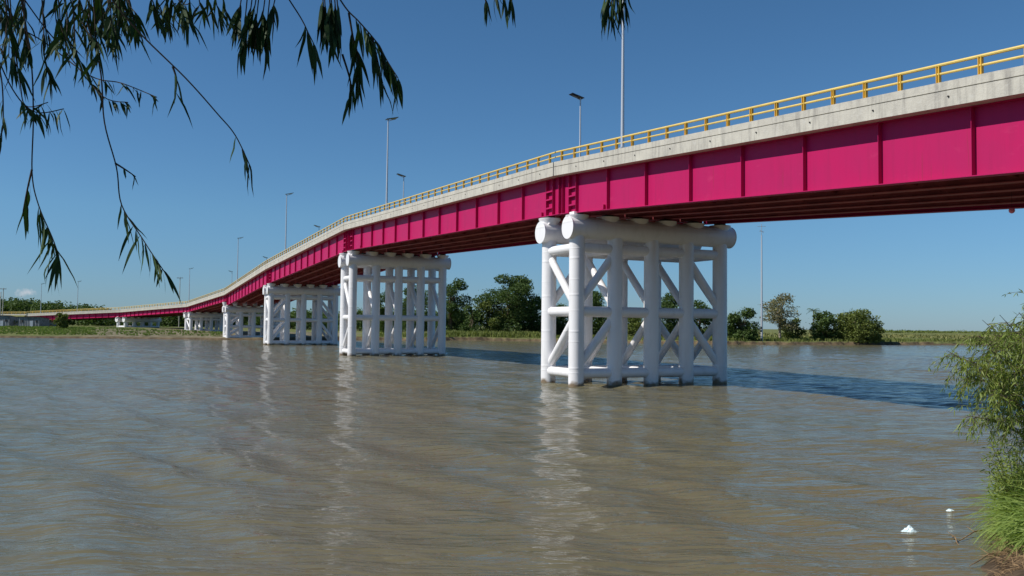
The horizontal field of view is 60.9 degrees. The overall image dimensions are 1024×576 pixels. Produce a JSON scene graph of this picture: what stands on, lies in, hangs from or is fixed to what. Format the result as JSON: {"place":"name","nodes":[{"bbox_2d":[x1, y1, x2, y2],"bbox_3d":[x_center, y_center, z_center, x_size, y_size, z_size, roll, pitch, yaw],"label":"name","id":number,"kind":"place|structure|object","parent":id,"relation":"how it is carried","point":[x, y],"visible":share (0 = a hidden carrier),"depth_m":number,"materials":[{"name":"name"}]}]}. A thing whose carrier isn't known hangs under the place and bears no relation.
{"place":"outdoors","nodes":[
{"label":"outdoors","id":0,"kind":"place"},
{"bbox_2d":[0,337,1023,575],"bbox_3d":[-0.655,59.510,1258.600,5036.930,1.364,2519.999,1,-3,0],"label":"water","id":1,"kind":"structure","parent":0,"point":[161,457],"depth_m":24.92,"materials":[{"name":"brown liquid"}]},
{"bbox_2d":[263,283,340,344],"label":"bridge pier","id":2,"kind":"structure","parent":1,"relation":"in","point":[317,295],"depth_m":161.02,"materials":[{"name":"white paint"}]},
{"bbox_2d":[224,261,332,305],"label":"bridge span","id":3,"kind":"object","parent":2,"relation":"on","point":[248,289],"visible":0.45,"depth_m":184.00,"materials":[{"name":"metal"}]},
{"bbox_2d":[237,237,242,280],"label":"street lamp","id":4,"kind":"object","parent":3,"relation":"on","point":[237,260],"visible":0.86,"depth_m":192.88,"materials":[{"name":"silver metal"}]},
{"bbox_2d":[338,250,450,355],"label":"bridge pier","id":5,"kind":"structure","parent":1,"relation":"in","point":[372,263],"depth_m":111.00,"materials":[{"name":"white paint"}]},
{"bbox_2d":[266,217,436,284],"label":"bridge span","id":6,"kind":"object","parent":5,"relation":"on","point":[314,260],"visible":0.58,"depth_m":134.02,"materials":[{"name":"metal"}]},
{"bbox_2d":[285,193,291,253],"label":"street lamp","id":7,"kind":"object","parent":6,"relation":"on","point":[286,222],"visible":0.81,"depth_m":144.41,"materials":[{"name":"silver metal"}]},
{"bbox_2d":[397,173,405,204],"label":"street lamp","id":8,"kind":"object","parent":6,"relation":"on","point":[398,174],"visible":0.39,"depth_m":130.28,"materials":[{"name":"silver metal"}]},
{"bbox_2d":[535,211,736,386],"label":"bridge pier","id":9,"kind":"structure","parent":1,"relation":"in","point":[616,243],"depth_m":60.39,"materials":[{"name":"white paint"}]},
{"bbox_2d":[344,151,701,254],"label":"bridge span","id":10,"kind":"object","parent":9,"relation":"on","point":[507,210],"visible":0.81,"depth_m":77.98,"materials":[{"name":"metal"}]},
{"bbox_2d":[384,117,397,210],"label":"street lamp","id":11,"kind":"object","parent":10,"relation":"on","point":[393,118],"visible":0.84,"depth_m":94.39,"materials":[{"name":"silver metal"}]},
{"bbox_2d":[569,93,583,156],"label":"street lamp","id":12,"kind":"object","parent":10,"relation":"on","point":[579,97],"visible":0.46,"depth_m":82.72,"materials":[{"name":"silver metal"}]},
{"bbox_2d":[554,44,1023,224],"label":"bridge span","id":13,"kind":"object","parent":9,"relation":"on","point":[954,145],"visible":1,"depth_m":39.29,"materials":[{"name":"metal"}]},
{"bbox_2d":[618,1,623,148],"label":"street lamp","id":14,"kind":"object","parent":13,"relation":"on","point":[622,98],"visible":0.71,"depth_m":52.06,"materials":[{"name":"silver metal"}]},
{"bbox_2d":[1009,191,1014,212],"bbox_3d":[20.788,-3.959,36.218,0.236,1.720,0.240,1,-3,0],"label":"marker ball","id":15,"kind":"object","parent":13,"relation":"hanging from","point":[1011,210],"visible":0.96,"depth_m":36.12,"materials":[{"name":"red plastic"}]},
{"bbox_2d":[902,525,917,532],"bbox_3d":[7.758,4.708,16.909,0.538,0.206,0.318,1,-3,0],"label":"plastic bag","id":16,"kind":"object","parent":1,"relation":"in","point":[909,528],"visible":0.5,"depth_m":16.87,"materials":[{"name":"white plastic"}]},
{"bbox_2d":[955,526,981,542],"bbox_3d":[8.628,4.660,16.574,1.494,0.158,0.180,3,-3,-42],"label":"stick","id":17,"kind":"object","parent":1,"relation":"on","point":[968,534],"visible":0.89,"depth_m":16.54,"materials":[{"name":"brown wood"}]},
{"bbox_2d":[0,322,1023,575],"bbox_3d":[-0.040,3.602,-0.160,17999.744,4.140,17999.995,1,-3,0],"label":"ground","id":18,"kind":"structure","parent":0,"point":[986,566],"depth_m":221.28,"materials":[{"name":"green plant"}]},
{"bbox_2d":[0,315,17,325],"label":"shed","id":19,"kind":"structure","parent":18,"relation":"on","point":[7,320],"depth_m":242.82,"materials":[{"name":"metal"}]},
{"bbox_2d":[17,316,49,326],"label":"shed","id":20,"kind":"structure","parent":18,"relation":"on","point":[32,321],"depth_m":242.78,"materials":[{"name":"metal"}]},
{"bbox_2d":[50,312,71,328],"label":"shrub","id":21,"kind":"object","parent":18,"relation":"on","point":[60,321],"visible":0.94,"depth_m":230.63,"materials":[{"name":"green plant"}]},
{"bbox_2d":[0,325,222,335],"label":"shore grass","id":22,"kind":"structure","parent":18,"relation":"on","point":[43,329],"depth_m":224.04,"materials":[{"name":"green plant"}]},
{"bbox_2d":[115,317,161,327],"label":"bridge pier","id":23,"kind":"structure","parent":18,"relation":"on","point":[142,320],"depth_m":286.40,"materials":[{"name":"white paint"}]},
{"bbox_2d":[27,307,149,320],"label":"bridge span","id":24,"kind":"object","parent":23,"relation":"on","point":[92,314],"visible":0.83,"depth_m":291.77,"materials":[{"name":"concrete"}]},
{"bbox_2d":[183,311,234,330],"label":"bridge pier","id":25,"kind":"structure","parent":18,"relation":"on","point":[208,318],"depth_m":256.16,"materials":[{"name":"white paint"}]},
{"bbox_2d":[120,301,221,316],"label":"bridge span","id":26,"kind":"object","parent":25,"relation":"on","point":[168,310],"visible":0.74,"depth_m":269.31,"materials":[{"name":"metal"}]},
{"bbox_2d":[1,297,484,330],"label":"woodland","id":27,"kind":"object","parent":18,"relation":"on","point":[16,306],"visible":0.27,"depth_m":353.89,"materials":[{"name":"green plant"}]},
{"bbox_2d":[222,301,279,337],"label":"bridge pier","id":28,"kind":"structure","parent":18,"relation":"on","point":[239,311],"depth_m":210.86,"materials":[{"name":"white paint"}]},
{"bbox_2d":[186,288,261,311],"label":"bridge span","id":29,"kind":"object","parent":28,"relation":"on","point":[213,303],"visible":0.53,"depth_m":233.27,"materials":[{"name":"metal"}]},
{"bbox_2d":[0,0,634,303],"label":"willow tree","id":30,"kind":"object","parent":18,"relation":"on","point":[329,29],"visible":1,"depth_m":3.32,"materials":[{"name":"green plant"}]},
{"bbox_2d":[379,291,406,332],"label":"broadleaf tree","id":31,"kind":"object","parent":18,"relation":"on","point":[382,323],"visible":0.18,"depth_m":265.39,"materials":[{"name":"green plant"}]},
{"bbox_2d":[393,285,435,330],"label":"broadleaf tree","id":32,"kind":"object","parent":18,"relation":"on","point":[404,305],"visible":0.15,"depth_m":259.20,"materials":[{"name":"green plant"}]},
{"bbox_2d":[435,277,472,330],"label":"broadleaf tree","id":33,"kind":"object","parent":18,"relation":"on","point":[456,315],"visible":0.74,"depth_m":254.16,"materials":[{"name":"green plant"}]},
{"bbox_2d":[457,305,485,332],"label":"shrub","id":34,"kind":"object","parent":18,"relation":"on","point":[474,319],"visible":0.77,"depth_m":247.95,"materials":[{"name":"green plant"}]},
{"bbox_2d":[473,300,509,331],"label":"broadleaf tree","id":35,"kind":"object","parent":18,"relation":"on","point":[491,319],"visible":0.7,"depth_m":249.09,"materials":[{"name":"green plant"}]},
{"bbox_2d":[446,330,540,337],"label":"tall bank grass","id":36,"kind":"structure","parent":18,"relation":"on","point":[533,334],"depth_m":236.24,"materials":[{"name":"green plant"}]},
{"bbox_2d":[472,273,541,331],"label":"broadleaf tree","id":37,"kind":"object","parent":18,"relation":"on","point":[519,288],"visible":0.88,"depth_m":249.89,"materials":[{"name":"green plant"}]},
{"bbox_2d":[516,296,556,332],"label":"broadleaf tree","id":38,"kind":"object","parent":18,"relation":"on","point":[536,326],"visible":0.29,"depth_m":253.19,"materials":[{"name":"green plant"}]},
{"bbox_2d":[556,303,568,334],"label":"broadleaf tree","id":39,"kind":"object","parent":18,"relation":"on","point":[561,322],"visible":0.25,"depth_m":259.59,"materials":[{"name":"green plant"}]},
{"bbox_2d":[592,290,606,334],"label":"broadleaf tree","id":40,"kind":"object","parent":18,"relation":"on","point":[598,322],"visible":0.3,"depth_m":259.36,"materials":[{"name":"green plant"}]},
{"bbox_2d":[627,318,643,335],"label":"broadleaf tree","id":41,"kind":"object","parent":18,"relation":"on","point":[634,325],"visible":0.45,"depth_m":255.17,"materials":[{"name":"green plant"}]},
{"bbox_2d":[661,292,678,336],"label":"broadleaf tree","id":42,"kind":"object","parent":18,"relation":"on","point":[669,324],"visible":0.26,"depth_m":246.83,"materials":[{"name":"green plant"}]},
{"bbox_2d":[379,331,1006,341],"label":"bank grass","id":43,"kind":"structure","parent":18,"relation":"on","point":[765,338],"depth_m":232.86,"materials":[{"name":"plant"}]},
{"bbox_2d":[694,300,711,335],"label":"shrub","id":44,"kind":"object","parent":18,"relation":"on","point":[698,304],"visible":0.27,"depth_m":248.76,"materials":[{"name":"green plant"}]},
{"bbox_2d":[727,306,761,340],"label":"shrub","id":45,"kind":"object","parent":18,"relation":"on","point":[743,325],"visible":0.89,"depth_m":220.91,"materials":[{"name":"green plant"}]},
{"bbox_2d":[757,224,765,340],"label":"mast","id":46,"kind":"object","parent":18,"relation":"on","point":[761,226],"visible":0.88,"depth_m":226.05,"materials":[{"name":"silver metal"}]},
{"bbox_2d":[756,292,801,337],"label":"broadleaf tree","id":47,"kind":"object","parent":18,"relation":"on","point":[780,319],"visible":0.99,"depth_m":231.66,"materials":[{"name":"green plant"}]},
{"bbox_2d":[778,317,806,338],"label":"shrub","id":48,"kind":"object","parent":18,"relation":"on","point":[788,334],"visible":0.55,"depth_m":238.64,"materials":[{"name":"green plant"}]},
{"bbox_2d":[806,308,821,335],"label":"palm tree","id":49,"kind":"object","parent":18,"relation":"on","point":[814,313],"visible":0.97,"depth_m":237.82,"materials":[{"name":"green plant"}]},
{"bbox_2d":[805,309,838,340],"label":"shrub","id":50,"kind":"object","parent":18,"relation":"on","point":[820,329],"visible":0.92,"depth_m":234.24,"materials":[{"name":"green plant"}]},
{"bbox_2d":[829,308,883,343],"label":"shrub","id":51,"kind":"object","parent":18,"relation":"on","point":[855,325],"visible":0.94,"depth_m":231.25,"materials":[{"name":"green plant"}]},
{"bbox_2d":[866,323,885,342],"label":"shrub","id":52,"kind":"object","parent":18,"relation":"on","point":[882,330],"visible":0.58,"depth_m":230.79,"materials":[{"name":"green plant"}]},
{"bbox_2d":[884,329,1004,333],"bbox_3d":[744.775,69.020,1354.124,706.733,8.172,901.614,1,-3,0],"label":"distant scrub","id":53,"kind":"object","parent":18,"relation":"on","point":[923,331],"visible":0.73,"depth_m":1038.61,"materials":[{"name":"green plant"}]},
{"bbox_2d":[928,289,1023,465],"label":"willow shrub","id":54,"kind":"object","parent":18,"relation":"on","point":[1013,350],"visible":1,"depth_m":16.00,"materials":[{"name":"green plant"}]},
{"bbox_2d":[941,451,1023,558],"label":"grass","id":55,"kind":"structure","parent":18,"relation":"on","point":[1009,524],"depth_m":15.91,"materials":[{"name":"green plant"}]},
{"bbox_2d":[969,547,997,565],"bbox_3d":[7.994,4.567,14.881,1.015,0.181,0.184,2,-3,-36],"label":"stick","id":56,"kind":"object","parent":18,"relation":"on","point":[983,557],"visible":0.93,"depth_m":14.85,"materials":[{"name":"brown wood"}]},
{"bbox_2d":[974,531,1023,575],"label":"dead grass","id":57,"kind":"structure","parent":18,"relation":"on","point":[1016,563],"depth_m":14.48,"materials":[{"name":"brown plant"}]},
{"bbox_2d":[980,431,1023,514],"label":"weed bush","id":58,"kind":"object","parent":18,"relation":"on","point":[999,478],"visible":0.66,"depth_m":17.10,"materials":[{"name":"green plant"}]},
{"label":"embankment","id":59,"kind":"structure","parent":18,"relation":"on","visible":0},
{"bbox_2d":[1,312,26,314],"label":"approach railing","id":60,"kind":"object","parent":59,"relation":"on","point":[14,314],"visible":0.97,"depth_m":303.63,"materials":[{"name":"metal"}]},
{"bbox_2d":[0,0,1023,331],"label":"sky","id":61,"kind":"structure","parent":0,"point":[479,98],"materials":[{"name":"blue"}]},
{"bbox_2d":[478,330,996,339],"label":"meadow grass","id":62,"kind":"structure","parent":0,"point":[923,336],"depth_m":368.85,"materials":[{"name":"green plant"}]}
]}

